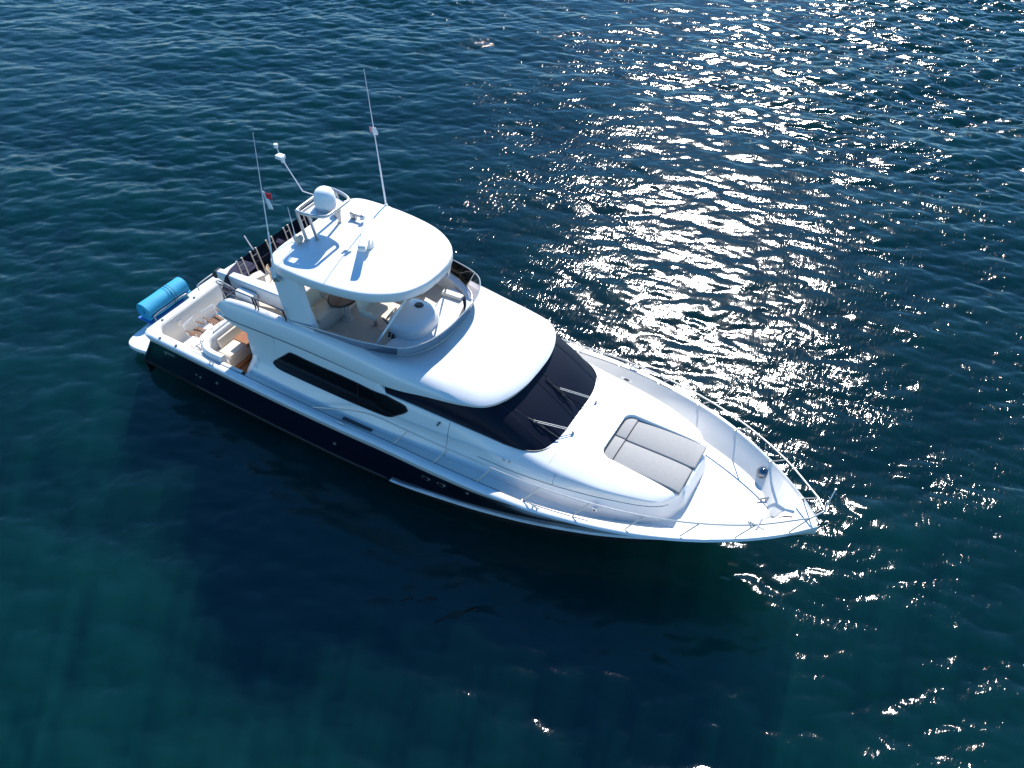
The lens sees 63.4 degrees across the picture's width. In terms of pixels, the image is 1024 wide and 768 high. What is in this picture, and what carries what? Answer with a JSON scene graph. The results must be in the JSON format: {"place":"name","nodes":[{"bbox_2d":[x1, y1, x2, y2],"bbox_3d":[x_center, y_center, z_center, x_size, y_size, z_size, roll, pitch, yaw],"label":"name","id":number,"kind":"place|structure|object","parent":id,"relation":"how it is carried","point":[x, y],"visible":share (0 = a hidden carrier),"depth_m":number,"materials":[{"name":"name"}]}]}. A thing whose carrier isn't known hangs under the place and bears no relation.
{"place":"outdoors","nodes":[
{"label":"outdoors","id":0,"kind":"place"},
{"bbox_2d":[248,270,265,281],"bbox_3d":[-7.146,-2.915,23.135,0.465,0.278,0.285,-32,53,-28],"label":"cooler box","id":1,"kind":"object","parent":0,"point":[259,275],"visible":0.48,"depth_m":23.08,"materials":[{"name":"white plastic"}]},
{"bbox_2d":[266,264,271,280],"bbox_3d":[-6.470,-3.034,23.070,0.640,0.574,0.566,-22,48,-21],"label":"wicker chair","id":2,"kind":"object","parent":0,"point":[268,270],"visible":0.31,"depth_m":22.91,"materials":[{"name":"beige wicker"}]},
{"bbox_2d":[0,0,1023,716],"bbox_3d":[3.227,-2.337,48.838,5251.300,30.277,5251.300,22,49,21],"label":"water","id":3,"kind":"structure","parent":0,"point":[756,172],"depth_m":92.20,"materials":[{"name":"blue liquid"}]},
{"bbox_2d":[400,596,412,601],"bbox_3d":[-2.535,5.204,19.978,0.309,0.095,0.102,-18,47,-18],"label":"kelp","id":4,"kind":"object","parent":3,"relation":"on","point":[407,598],"visible":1,"depth_m":19.95},
{"bbox_2d":[418,596,436,602],"bbox_3d":[-2.037,5.201,19.981,0.474,0.095,0.135,-6,45,-6],"label":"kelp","id":5,"kind":"object","parent":3,"relation":"on","point":[429,598],"visible":1,"depth_m":19.95},
{"bbox_2d":[434,607,474,623],"bbox_3d":[-1.351,5.500,19.674,1.012,0.095,0.201,-10,45,-10],"label":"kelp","id":6,"kind":"object","parent":3,"relation":"on","point":[455,614],"visible":1,"depth_m":19.64},
{"bbox_2d":[129,71,836,541],"bbox_3d":[-1.958,-1.861,21.208,20.812,10.020,5.897,22,49,21],"label":"motor yacht","id":7,"kind":"object","parent":3,"relation":"on","point":[385,341],"visible":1,"depth_m":20.87,"materials":[{"name":"white paint"}]},
{"bbox_2d":[136,277,190,323],"bbox_3d":[-11.339,-2.758,26.891,0.725,0.725,1.729,22,49,21],"label":"rolled mat","id":8,"kind":"object","parent":7,"relation":"on","point":[154,303],"visible":0.98,"depth_m":26.69,"materials":[{"name":"teal plastic"}]},
{"bbox_2d":[183,316,207,347],"bbox_3d":[-9.464,-1.542,24.918,0.485,0.785,0.528,16,47,16],"label":"deck chair","id":9,"kind":"object","parent":7,"relation":"on","point":[196,331],"visible":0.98,"depth_m":24.87,"materials":[{"name":"white metal"}]},
{"bbox_2d":[201,304,224,330],"bbox_3d":[-9.076,-1.935,25.320,0.485,0.785,0.528,27,51,25],"label":"deck chair","id":10,"kind":"object","parent":7,"relation":"on","point":[214,320],"visible":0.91,"depth_m":25.27,"materials":[{"name":"white metal"}]},
{"bbox_2d":[262,191,272,208],"bbox_3d":[-5.558,-4.193,18.918,0.215,0.463,0.069,10,45,10],"label":"pennant","id":11,"kind":"object","parent":7,"relation":"attached to","point":[268,196],"visible":1,"depth_m":18.88,"materials":[{"name":"white fabric"}]},
{"bbox_2d":[273,352,407,416],"bbox_3d":[-4.587,-0.004,21.602,4.446,0.901,0.157,21,48,20],"label":"side window","id":12,"kind":"structure","parent":7,"relation":"in","point":[292,364],"depth_m":21.55,"materials":[{"name":"black glass"}]},
{"bbox_2d":[369,126,377,134],"bbox_3d":[-3.497,-6.397,20.913,0.241,0.201,0.073,27,50,25],"label":"pennant","id":13,"kind":"object","parent":7,"relation":"attached to","point":[373,131],"visible":1,"depth_m":20.90,"materials":[{"name":"white fabric"}]},
{"bbox_2d":[604,436,624,459],"bbox_3d":[2.494,1.594,20.308,0.277,0.165,0.768,22,49,21],"label":"pillow pad","id":14,"kind":"object","parent":7,"relation":"on","point":[613,447],"visible":0.89,"depth_m":20.25,"materials":[{"name":"grey fabric"}]},
{"bbox_2d":[616,418,637,440],"bbox_3d":[2.885,1.128,20.785,0.277,0.165,0.768,22,49,21],"label":"pillow pad","id":15,"kind":"object","parent":7,"relation":"on","point":[626,428],"visible":0.99,"depth_m":20.70,"materials":[{"name":"grey fabric"}]},
{"bbox_2d":[613,441,691,495],"bbox_3d":[3.358,2.008,19.935,1.772,0.177,0.853,22,49,21],"label":"sun pad","id":16,"kind":"object","parent":7,"relation":"on","point":[669,474],"visible":0.98,"depth_m":19.86,"materials":[{"name":"grey fabric"}]},
{"bbox_2d":[626,421,706,469],"bbox_3d":[3.807,1.489,20.443,1.812,0.164,0.843,22,49,21],"label":"sun pad","id":17,"kind":"object","parent":7,"relation":"on","point":[686,452],"visible":1,"depth_m":20.36,"materials":[{"name":"grey fabric"}]},
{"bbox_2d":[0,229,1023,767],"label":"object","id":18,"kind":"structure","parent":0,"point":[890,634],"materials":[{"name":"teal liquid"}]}
]}

